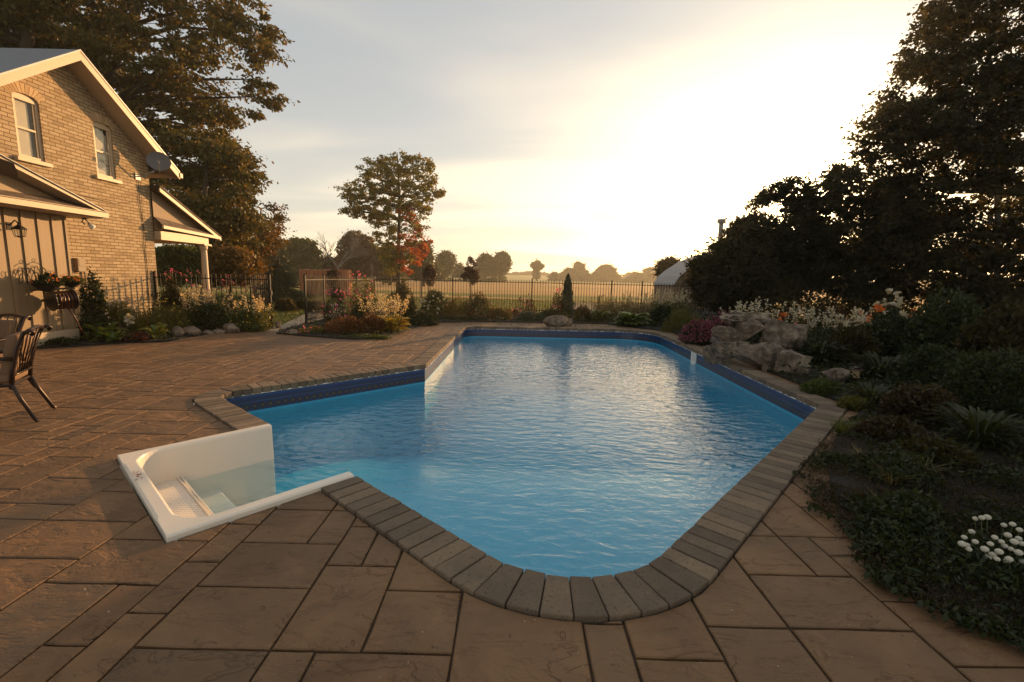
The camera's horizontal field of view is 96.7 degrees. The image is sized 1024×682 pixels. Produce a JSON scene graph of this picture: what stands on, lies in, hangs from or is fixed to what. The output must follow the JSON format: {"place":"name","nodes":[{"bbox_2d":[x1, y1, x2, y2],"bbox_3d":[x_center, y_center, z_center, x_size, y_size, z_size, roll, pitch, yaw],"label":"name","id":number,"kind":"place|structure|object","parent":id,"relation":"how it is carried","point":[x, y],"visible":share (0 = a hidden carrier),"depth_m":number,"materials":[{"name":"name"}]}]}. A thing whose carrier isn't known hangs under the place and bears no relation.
{"place":"outdoors","nodes":[
{"label":"outdoors","id":0,"kind":"place"},
{"bbox_2d":[36,326,271,348],"bbox_3d":[-8.428,-0.109,10.984,2.936,0.090,4.478,1,8,0],"label":"soil bed","id":1,"kind":"object","parent":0,"point":[85,342],"visible":0.21,"depth_m":9.80,"materials":[{"name":"brown soil"}]},
{"bbox_2d":[77,266,115,338],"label":"climbing shrub","id":2,"kind":"object","parent":1,"relation":"on","point":[95,296],"visible":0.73,"depth_m":10.06,"materials":[{"name":"green plant"}]},
{"bbox_2d":[102,301,142,330],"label":"grey shrub","id":3,"kind":"object","parent":1,"relation":"on","point":[113,314],"visible":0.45,"depth_m":11.05,"materials":[{"name":"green plant"}]},
{"bbox_2d":[139,298,191,333],"bbox_3d":[-8.662,-0.616,11.371,1.250,0.924,1.026,1,8,0],"label":"spirea","id":4,"kind":"object","parent":1,"relation":"on","point":[176,315],"visible":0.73,"depth_m":11.28,"materials":[{"name":"green plant"}]},
{"bbox_2d":[161,273,184,326],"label":"shrub","id":5,"kind":"object","parent":1,"relation":"on","point":[171,296],"visible":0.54,"depth_m":12.06,"materials":[{"name":"green plant"}]},
{"bbox_2d":[170,284,230,329],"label":"flowering perennial","id":6,"kind":"object","parent":1,"relation":"on","point":[188,307],"visible":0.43,"depth_m":12.16,"materials":[{"name":"beige plant"}]},
{"bbox_2d":[187,299,229,330],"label":"shrub","id":7,"kind":"object","parent":1,"relation":"on","point":[199,318],"visible":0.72,"depth_m":11.80,"materials":[{"name":"green plant"}]},
{"bbox_2d":[153,270,272,326],"bbox_3d":[-8.406,-1.161,12.880,2.977,1.595,0.067,0,8,-11],"label":"iron fence","id":8,"kind":"object","parent":1,"relation":"on","point":[155,277],"visible":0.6,"depth_m":12.86,"materials":[{"name":"black metal"}]},
{"bbox_2d":[180,269,254,325],"bbox_3d":[-8.215,-1.157,12.744,2.049,1.687,1.154,1,8,0],"label":"flowering perennial","id":9,"kind":"object","parent":1,"relation":"on","point":[233,300],"visible":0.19,"depth_m":12.67,"materials":[{"name":"pink plant"}]},
{"bbox_2d":[222,304,269,331],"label":"shrub","id":10,"kind":"object","parent":1,"relation":"on","point":[241,317],"visible":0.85,"depth_m":12.12,"materials":[{"name":"green plant"}]},
{"bbox_2d":[224,292,276,330],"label":"flowering perennial","id":11,"kind":"object","parent":1,"relation":"on","point":[261,302],"visible":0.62,"depth_m":12.40,"materials":[{"name":"beige plant"}]},
{"bbox_2d":[276,310,600,339],"bbox_3d":[-1.605,-0.622,15.735,9.682,0.090,9.330,1,8,0],"label":"soil bed","id":12,"kind":"object","parent":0,"point":[325,335],"visible":0.25,"depth_m":13.62,"materials":[{"name":"brown soil"}]},
{"bbox_2d":[37,309,600,345],"bbox_3d":[-3.328,-0.593,14.539,13.123,0.175,11.715,1,8,0],"label":"bed groundcover","id":13,"kind":"object","parent":12,"relation":"on","point":[288,328],"visible":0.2,"depth_m":12.63,"materials":[{"name":"green plant"}]},
{"bbox_2d":[322,282,349,320],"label":"rose bush","id":14,"kind":"object","parent":12,"relation":"on","point":[335,295],"visible":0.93,"depth_m":15.11,"materials":[{"name":"green plant"}]},
{"bbox_2d":[303,273,374,322],"bbox_3d":[-6.360,-1.730,17.262,0.357,1.595,6.390,2,8,3],"label":"iron fence","id":15,"kind":"object","parent":12,"relation":"on","point":[323,279],"visible":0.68,"depth_m":15.59,"materials":[{"name":"black metal"}]},
{"bbox_2d":[323,315,363,334],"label":"dwarf shrub","id":16,"kind":"object","parent":12,"relation":"on","point":[350,324],"visible":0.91,"depth_m":11.91,"materials":[{"name":"brown plant"}]},
{"bbox_2d":[344,271,382,315],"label":"rose bush","id":17,"kind":"object","parent":12,"relation":"on","point":[356,291],"visible":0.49,"depth_m":16.02,"materials":[{"name":"green plant"}]},
{"bbox_2d":[357,311,386,333],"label":"dwarf shrub","id":18,"kind":"object","parent":12,"relation":"on","point":[373,320],"visible":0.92,"depth_m":12.13,"materials":[{"name":"brown plant"}]},
{"bbox_2d":[371,294,411,331],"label":"hosta","id":19,"kind":"object","parent":12,"relation":"on","point":[393,322],"visible":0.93,"depth_m":12.56,"materials":[{"name":"yellow plant"}]},
{"bbox_2d":[386,279,416,319],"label":"shrub","id":20,"kind":"object","parent":12,"relation":"on","point":[402,289],"visible":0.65,"depth_m":16.03,"materials":[{"name":"green plant"}]},
{"bbox_2d":[405,309,439,326],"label":"shrub","id":21,"kind":"object","parent":12,"relation":"on","point":[430,319],"visible":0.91,"depth_m":14.48,"materials":[{"name":"green plant"}]},
{"bbox_2d":[415,289,450,316],"bbox_3d":[-2.994,-1.433,17.370,1.416,1.132,1.111,1,8,0],"label":"phlox","id":22,"kind":"object","parent":12,"relation":"on","point":[432,299],"visible":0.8,"depth_m":17.22,"materials":[{"name":"green plant"}]},
{"bbox_2d":[442,293,474,316],"bbox_3d":[-1.980,-1.294,16.966,1.283,1.009,1.037,1,8,0],"label":"spirea","id":23,"kind":"object","parent":12,"relation":"on","point":[453,311],"visible":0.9,"depth_m":16.82,"materials":[{"name":"green plant"}]},
{"bbox_2d":[461,290,492,318],"bbox_3d":[-1.289,-1.373,17.151,1.267,1.149,1.047,1,8,0],"label":"spirea","id":24,"kind":"object","parent":12,"relation":"on","point":[481,301],"visible":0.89,"depth_m":17.03,"materials":[{"name":"green plant"}]},
{"bbox_2d":[560,274,575,317],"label":"cedar","id":25,"kind":"object","parent":12,"relation":"on","point":[567,294],"visible":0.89,"depth_m":17.99,"materials":[{"name":"green plant"}]},
{"bbox_2d":[0,322,1023,681],"bbox_3d":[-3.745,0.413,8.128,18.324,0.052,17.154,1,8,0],"label":"patio","id":26,"kind":"structure","parent":0,"point":[66,604],"depth_m":2.31,"materials":[{"name":"stone"}]},
{"bbox_2d":[0,313,34,386],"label":"patio chair","id":27,"kind":"object","parent":26,"relation":"on","point":[7,327],"visible":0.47,"depth_m":5.81,"materials":[{"name":"brown metal"}]},
{"bbox_2d":[0,324,56,421],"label":"patio chair","id":28,"kind":"object","parent":26,"relation":"on","point":[18,352],"visible":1,"depth_m":4.67,"materials":[{"name":"brown metal"}]},
{"bbox_2d":[0,154,109,345],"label":"board and batten extension","id":29,"kind":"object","parent":26,"relation":"on","point":[40,208],"visible":0.79,"depth_m":8.92,"materials":[{"name":"beige wood"}]},
{"bbox_2d":[14,259,79,291],"bbox_3d":[-9.123,-1.299,9.034,0.454,0.643,0.995,1,8,0],"label":"wall planter","id":30,"kind":"object","parent":29,"relation":"attached to","point":[41,287],"visible":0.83,"depth_m":8.86,"materials":[{"name":"black metal"}]},
{"bbox_2d":[34,287,88,339],"bbox_3d":[-9.122,-0.508,9.251,0.519,1.155,0.738,9,11,42],"label":"hose reel","id":31,"kind":"object","parent":29,"relation":"attached to","point":[54,302],"visible":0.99,"depth_m":9.17,"materials":[{"name":"black plastic"}]},
{"bbox_2d":[648,304,674,325],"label":"shrub","id":32,"kind":"object","parent":26,"relation":"on","point":[664,311],"visible":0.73,"depth_m":15.88,"materials":[{"name":"green plant"}]},
{"bbox_2d":[660,307,701,332],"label":"shrub","id":33,"kind":"object","parent":26,"relation":"on","point":[680,316],"visible":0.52,"depth_m":14.13,"materials":[{"name":"green plant"}]},
{"bbox_2d":[678,318,713,345],"bbox_3d":[4.793,-0.240,11.627,1.070,0.707,0.856,1,8,0],"label":"sedum","id":34,"kind":"object","parent":26,"relation":"on","point":[703,328],"visible":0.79,"depth_m":11.47,"materials":[{"name":"pink plant"}]},
{"bbox_2d":[836,395,874,411],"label":"heather","id":35,"kind":"object","parent":26,"relation":"on","point":[852,403],"visible":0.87,"depth_m":5.83,"materials":[{"name":"green plant"}]},
{"bbox_2d":[274,387,755,578],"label":"pool floor","id":36,"kind":"structure","parent":0,"point":[583,490],"depth_m":6.14,"materials":[{"name":"plastic"}]},
{"bbox_2d":[117,424,353,543],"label":"pool steps","id":37,"kind":"structure","parent":36,"relation":"on","point":[182,489],"depth_m":4.06,"materials":[{"name":"white plastic"}]},
{"bbox_2d":[226,328,814,464],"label":"pool wall","id":38,"kind":"structure","parent":0,"point":[386,428],"depth_m":8.60,"materials":[{"name":"plastic"}]},
{"bbox_2d":[194,325,846,624],"bbox_3d":[0.342,0.450,8.495,8.686,0.090,12.809,1,8,0],"label":"pool coping","id":39,"kind":"object","parent":38,"relation":"on","point":[696,558],"visible":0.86,"depth_m":2.83,"materials":[{"name":"concrete"}]},
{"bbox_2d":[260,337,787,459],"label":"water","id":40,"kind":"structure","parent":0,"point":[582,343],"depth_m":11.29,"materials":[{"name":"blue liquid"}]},
{"bbox_2d":[48,0,1023,277],"label":"sky","id":41,"kind":"structure","parent":0,"point":[557,133],"materials":[{"name":"white"}]},
{"bbox_2d":[158,279,948,403],"bbox_3d":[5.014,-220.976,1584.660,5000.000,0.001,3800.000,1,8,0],"label":"ground","id":42,"kind":"structure","parent":0,"point":[491,290],"depth_m":52.12,"materials":[{"name":"green plant"}]},
{"bbox_2d":[0,0,143,66],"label":"maple tree","id":43,"kind":"object","parent":42,"relation":"on","point":[27,18],"visible":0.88,"depth_m":17.75,"materials":[{"name":"green plant"}]},
{"bbox_2d":[0,48,221,334],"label":"brick house","id":44,"kind":"structure","parent":42,"relation":"on","point":[69,121],"depth_m":10.76,"materials":[{"name":"beige brick"}]},
{"bbox_2d":[11,92,52,167],"bbox_3d":[-9.823,-4.296,9.243,0.175,1.343,0.700,1,8,0],"label":"window","id":45,"kind":"structure","parent":44,"relation":"in","point":[19,100],"depth_m":9.26,"materials":[{"name":"white glass"}]},
{"bbox_2d":[92,122,122,183],"bbox_3d":[-9.817,-4.537,10.956,0.175,1.343,0.700,1,8,0],"label":"window","id":46,"kind":"structure","parent":44,"relation":"in","point":[98,128],"depth_m":10.99,"materials":[{"name":"white glass"}]},
{"bbox_2d":[134,152,170,179],"bbox_3d":[-9.435,-4.593,11.932,0.727,0.748,0.432,1,8,0],"label":"satellite dish","id":47,"kind":"object","parent":44,"relation":"attached to","point":[159,161],"visible":1,"depth_m":11.97,"materials":[{"name":"grey metal"}]},
{"bbox_2d":[3,0,300,201],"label":"maple tree","id":48,"kind":"object","parent":42,"relation":"on","point":[201,110],"visible":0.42,"depth_m":20.91,"materials":[{"name":"green plant"}]},
{"bbox_2d":[154,244,213,297],"bbox_3d":[-12.759,-2.459,17.427,2.600,2.746,2.954,1,8,0],"label":"tree","id":49,"kind":"object","parent":42,"relation":"on","point":[181,258],"visible":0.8,"depth_m":16.82,"materials":[{"name":"green plant"}]},
{"bbox_2d":[148,122,278,304],"bbox_3d":[-13.582,-5.408,20.401,5.600,7.718,5.385,1,8,0],"label":"maple tree","id":50,"kind":"object","parent":42,"relation":"on","point":[228,221],"visible":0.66,"depth_m":19.69,"materials":[{"name":"green plant"}]},
{"bbox_2d":[189,242,272,310],"bbox_3d":[-11.597,-2.653,18.931,3.126,2.762,3.275,1,8,0],"label":"tree","id":51,"kind":"object","parent":42,"relation":"on","point":[233,261],"visible":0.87,"depth_m":18.11,"materials":[{"name":"green plant"}]},
{"bbox_2d":[235,195,294,299],"bbox_3d":[-14.146,-5.172,25.568,3.697,5.788,3.476,1,8,0],"label":"maple tree","id":52,"kind":"object","parent":42,"relation":"on","point":[273,240],"visible":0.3,"depth_m":25.55,"materials":[{"name":"green plant"}]},
{"bbox_2d":[252,256,308,303],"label":"spruce","id":53,"kind":"object","parent":42,"relation":"on","point":[285,287],"visible":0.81,"depth_m":23.59,"materials":[{"name":"green plant"}]},
{"bbox_2d":[282,235,323,283],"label":"tree","id":54,"kind":"object","parent":42,"relation":"on","point":[306,253],"visible":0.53,"depth_m":59.87,"materials":[{"name":"green plant"}]},
{"bbox_2d":[316,231,368,268],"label":"bare tree","id":55,"kind":"object","parent":42,"relation":"on","point":[345,255],"visible":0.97,"depth_m":65.49,"materials":[{"name":"brown plant"}]},
{"bbox_2d":[331,229,384,283],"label":"tree","id":56,"kind":"object","parent":42,"relation":"on","point":[361,264],"visible":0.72,"depth_m":67.53,"materials":[{"name":"brown plant"}]},
{"bbox_2d":[328,148,446,293],"bbox_3d":[-9.851,-9.579,37.263,8.367,11.452,6.555,6,9,28],"label":"maple tree","id":57,"kind":"object","parent":42,"relation":"on","point":[400,257],"visible":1,"depth_m":36.08,"materials":[{"name":"green plant"}]},
{"bbox_2d":[404,238,437,285],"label":"tree","id":58,"kind":"object","parent":42,"relation":"on","point":[429,258],"visible":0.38,"depth_m":66.02,"materials":[{"name":"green plant"}]},
{"bbox_2d":[434,250,456,281],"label":"tree","id":59,"kind":"object","parent":42,"relation":"on","point":[447,260],"visible":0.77,"depth_m":116.99,"materials":[{"name":"green plant"}]},
{"bbox_2d":[460,256,479,298],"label":"young tree","id":60,"kind":"object","parent":42,"relation":"on","point":[470,273],"visible":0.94,"depth_m":30.49,"materials":[{"name":"purple plant"}]},
{"bbox_2d":[475,251,494,276],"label":"tree","id":61,"kind":"object","parent":42,"relation":"on","point":[483,262],"visible":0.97,"depth_m":146.15,"materials":[{"name":"green plant"}]},
{"bbox_2d":[159,291,838,327],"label":"lawn grass","id":62,"kind":"structure","parent":42,"relation":"on","point":[495,299],"depth_m":26.75,"materials":[{"name":"green plant"}]},
{"bbox_2d":[492,250,512,280],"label":"tree","id":63,"kind":"object","parent":42,"relation":"on","point":[502,262],"visible":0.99,"depth_m":146.10,"materials":[{"name":"green plant"}]},
{"bbox_2d":[591,262,622,281],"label":"tree","id":64,"kind":"object","parent":42,"relation":"on","point":[604,273],"visible":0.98,"depth_m":253.90,"materials":[{"name":"green plant"}]},
{"bbox_2d":[654,256,708,308],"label":"garden barn","id":65,"kind":"structure","parent":42,"relation":"on","point":[670,275],"depth_m":26.85,"materials":[{"name":"grey wood"}]},
{"bbox_2d":[570,302,1023,640],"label":"soil bed","id":66,"kind":"object","parent":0,"point":[841,480],"visible":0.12,"depth_m":3.66,"materials":[{"name":"brown soil"}]},
{"bbox_2d":[375,276,798,315],"bbox_3d":[3.345,-1.953,20.416,19.068,1.595,0.068,1,8,0],"label":"iron fence","id":67,"kind":"object","parent":66,"relation":"on","point":[529,282],"visible":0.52,"depth_m":20.36,"materials":[{"name":"black metal"}]},
{"bbox_2d":[590,293,629,316],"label":"flowering perennial","id":68,"kind":"object","parent":66,"relation":"on","point":[607,307],"visible":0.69,"depth_m":19.22,"materials":[{"name":"plant"}]},
{"bbox_2d":[613,311,652,324],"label":"hosta","id":69,"kind":"object","parent":66,"relation":"on","point":[624,317],"visible":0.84,"depth_m":15.64,"materials":[{"name":"green plant"}]},
{"bbox_2d":[623,291,668,317],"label":"flowering perennial","id":70,"kind":"object","parent":66,"relation":"on","point":[632,306],"visible":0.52,"depth_m":19.00,"materials":[{"name":"plant"}]},
{"bbox_2d":[649,289,697,318],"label":"flowering perennial","id":71,"kind":"object","parent":66,"relation":"on","point":[681,304],"visible":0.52,"depth_m":18.46,"materials":[{"name":"white plant"}]},
{"bbox_2d":[703,341,738,364],"bbox_3d":[4.184,0.229,8.991,0.735,0.503,0.378,2,8,7],"label":"waterfall rock","id":72,"kind":"object","parent":66,"relation":"on","point":[718,352],"visible":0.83,"depth_m":8.86,"materials":[{"name":"stone"}]},
{"bbox_2d":[710,325,745,342],"bbox_3d":[4.439,-0.080,9.368,0.671,0.467,0.366,5,9,22],"label":"waterfall rock","id":73,"kind":"object","parent":72,"relation":"on","point":[724,333],"visible":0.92,"depth_m":9.24,"materials":[{"name":"stone"}]},
{"bbox_2d":[735,318,764,341],"bbox_3d":[4.768,-0.189,9.157,0.442,0.547,0.443,1,8,0],"label":"waterfall rock","id":74,"kind":"object","parent":73,"relation":"on","point":[748,328],"visible":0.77,"depth_m":9.03,"materials":[{"name":"stone"}]},
{"bbox_2d":[678,211,788,315],"bbox_3d":[8.298,-2.695,17.203,3.816,4.221,3.827,1,8,0],"label":"tree","id":75,"kind":"object","parent":66,"relation":"on","point":[739,263],"visible":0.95,"depth_m":16.45,"materials":[{"name":"green plant"}]},
{"bbox_2d":[732,342,768,366],"bbox_3d":[4.545,0.286,8.513,0.726,0.552,0.417,1,8,0],"label":"waterfall rock","id":76,"kind":"object","parent":66,"relation":"on","point":[750,354],"visible":0.73,"depth_m":8.43,"materials":[{"name":"stone"}]},
{"bbox_2d":[761,341,782,371],"bbox_3d":[4.801,0.302,8.406,0.489,0.582,0.322,-1,8,-15],"label":"waterfall rock","id":77,"kind":"object","parent":66,"relation":"on","point":[771,353],"visible":0.71,"depth_m":8.27,"materials":[{"name":"stone"}]},
{"bbox_2d":[742,275,832,330],"bbox_3d":[9.658,-1.380,16.154,2.956,1.946,3.051,1,8,0],"label":"shrub","id":78,"kind":"object","parent":66,"relation":"on","point":[789,296],"visible":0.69,"depth_m":15.79,"materials":[{"name":"green plant"}]},
{"bbox_2d":[738,171,844,320],"bbox_3d":[10.881,-3.592,18.195,4.568,5.836,4.383,5,9,23],"label":"tree","id":79,"kind":"object","parent":66,"relation":"on","point":[796,216],"visible":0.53,"depth_m":17.08,"materials":[{"name":"green plant"}]},
{"bbox_2d":[590,311,994,398],"bbox_3d":[9.610,-0.154,13.074,12.879,0.323,14.080,1,8,0],"label":"bed groundcover","id":80,"kind":"object","parent":66,"relation":"on","point":[810,364],"visible":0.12,"depth_m":8.24,"materials":[{"name":"green plant"}]},
{"bbox_2d":[760,319,799,349],"bbox_3d":[5.440,-0.109,9.274,0.940,0.674,0.550,1,8,0],"label":"waterfall rock","id":81,"kind":"object","parent":80,"relation":"on","point":[785,334],"visible":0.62,"depth_m":9.06,"materials":[{"name":"stone"}]},
{"bbox_2d":[774,348,812,373],"bbox_3d":[4.924,0.396,8.072,0.594,0.532,0.351,1,8,0],"label":"waterfall rock","id":82,"kind":"object","parent":66,"relation":"on","point":[791,357],"visible":0.81,"depth_m":7.94,"materials":[{"name":"stone"}]},
{"bbox_2d":[792,306,839,349],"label":"flowering perennial","id":83,"kind":"object","parent":66,"relation":"on","point":[809,322],"visible":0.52,"depth_m":10.52,"materials":[{"name":"white plant"}]},
{"bbox_2d":[799,377,846,397],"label":"lime shrub","id":84,"kind":"object","parent":66,"relation":"on","point":[819,386],"visible":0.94,"depth_m":6.58,"materials":[{"name":"green plant"}]},
{"bbox_2d":[792,339,854,366],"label":"daylily clump","id":85,"kind":"object","parent":66,"relation":"on","point":[818,353],"visible":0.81,"depth_m":8.74,"materials":[{"name":"green plant"}]},
{"bbox_2d":[816,306,890,346],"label":"flowering perennial","id":86,"kind":"object","parent":66,"relation":"on","point":[846,322],"visible":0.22,"depth_m":10.07,"materials":[{"name":"white plant"}]},
{"bbox_2d":[824,322,885,366],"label":"shrub","id":87,"kind":"object","parent":66,"relation":"on","point":[858,339],"visible":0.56,"depth_m":8.90,"materials":[{"name":"green plant"}]},
{"bbox_2d":[837,382,890,405],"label":"daylily clump","id":88,"kind":"object","parent":66,"relation":"on","point":[868,392],"visible":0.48,"depth_m":6.10,"materials":[{"name":"green plant"}]},
{"bbox_2d":[790,144,943,321],"bbox_3d":[13.169,-3.602,16.613,4.823,6.399,4.706,-6,11,-44],"label":"tree","id":89,"kind":"object","parent":66,"relation":"on","point":[866,256],"visible":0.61,"depth_m":15.92,"materials":[{"name":"green plant"}]},
{"bbox_2d":[815,278,924,329],"bbox_3d":[12.425,-1.315,15.906,3.481,2.025,3.290,9,11,42],"label":"shrub","id":90,"kind":"object","parent":66,"relation":"on","point":[842,309],"visible":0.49,"depth_m":15.37,"materials":[{"name":"green plant"}]},
{"bbox_2d":[842,351,922,380],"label":"daylily clump","id":91,"kind":"object","parent":66,"relation":"on","point":[873,361],"visible":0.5,"depth_m":7.59,"materials":[{"name":"green plant"}]},
{"bbox_2d":[867,288,906,324],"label":"hydrangea","id":92,"kind":"object","parent":66,"relation":"on","point":[888,305],"visible":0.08,"depth_m":10.87,"materials":[{"name":"white plant"}]},
{"bbox_2d":[852,414,929,444],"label":"shrub","id":93,"kind":"object","parent":66,"relation":"on","point":[890,427],"visible":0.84,"depth_m":4.66,"materials":[{"name":"green plant"}]},
{"bbox_2d":[769,362,1023,652],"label":"groundcover","id":94,"kind":"object","parent":66,"relation":"on","point":[877,536],"visible":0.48,"depth_m":3.04,"materials":[{"name":"green plant"}]},
{"bbox_2d":[863,307,929,361],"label":"shrub","id":95,"kind":"object","parent":66,"relation":"on","point":[885,329],"visible":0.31,"depth_m":9.00,"materials":[{"name":"green plant"}]},
{"bbox_2d":[875,380,964,429],"bbox_3d":[4.809,0.732,5.340,0.953,0.531,0.794,1,8,0],"label":"shrub","id":96,"kind":"object","parent":66,"relation":"on","point":[915,401],"visible":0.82,"depth_m":5.21,"materials":[{"name":"green plant"}]},
{"bbox_2d":[882,340,977,393],"bbox_3d":[6.354,0.393,6.936,1.281,0.833,1.058,1,8,0],"label":"shrub","id":97,"kind":"object","parent":66,"relation":"on","point":[930,359],"visible":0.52,"depth_m":6.84,"materials":[{"name":"green plant"}]},
{"bbox_2d":[840,0,1023,308],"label":"tree","id":98,"kind":"object","parent":66,"relation":"on","point":[952,126],"visible":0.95,"depth_m":12.37,"materials":[{"name":"green plant"}]},
{"bbox_2d":[890,432,981,472],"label":"shrub","id":99,"kind":"object","parent":66,"relation":"on","point":[957,451],"visible":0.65,"depth_m":3.97,"materials":[{"name":"green plant"}]},
{"bbox_2d":[849,511,1023,607],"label":"white pompom plant","id":100,"kind":"object","parent":66,"relation":"on","point":[990,548],"visible":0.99,"depth_m":2.52,"materials":[{"name":"green plant"}]},
{"bbox_2d":[894,281,984,361],"bbox_3d":[8.183,-0.255,8.607,1.544,1.746,1.430,-3,9,-29],"label":"shrub","id":101,"kind":"object","parent":66,"relation":"on","point":[945,321],"visible":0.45,"depth_m":8.43,"materials":[{"name":"green plant"}]},
{"bbox_2d":[927,402,1023,452],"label":"daylily clump","id":102,"kind":"object","parent":66,"relation":"on","point":[974,423],"visible":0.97,"depth_m":4.50,"materials":[{"name":"green plant"}]},
{"bbox_2d":[932,345,1023,423],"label":"shrub","id":103,"kind":"object","parent":66,"relation":"on","point":[999,376],"visible":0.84,"depth_m":5.55,"materials":[{"name":"green plant"}]},
{"bbox_2d":[940,294,1023,377],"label":"shrub","id":104,"kind":"object","parent":66,"relation":"on","point":[994,330],"visible":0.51,"depth_m":7.09,"materials":[{"name":"green plant"}]},
{"bbox_2d":[946,282,1023,335],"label":"shrub","id":105,"kind":"object","parent":66,"relation":"on","point":[981,298],"visible":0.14,"depth_m":12.18,"materials":[{"name":"green plant"}]},
{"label":"waterfall rock","id":106,"kind":"object","parent":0,"visible":0},
{"bbox_2d":[719,311,771,324],"bbox_3d":[4.860,-0.477,9.496,0.977,0.278,0.731,0,8,-7],"label":"waterfall rock","id":107,"kind":"object","parent":106,"relation":"on","point":[734,318],"visible":0.73,"depth_m":9.27,"materials":[{"name":"stone"}]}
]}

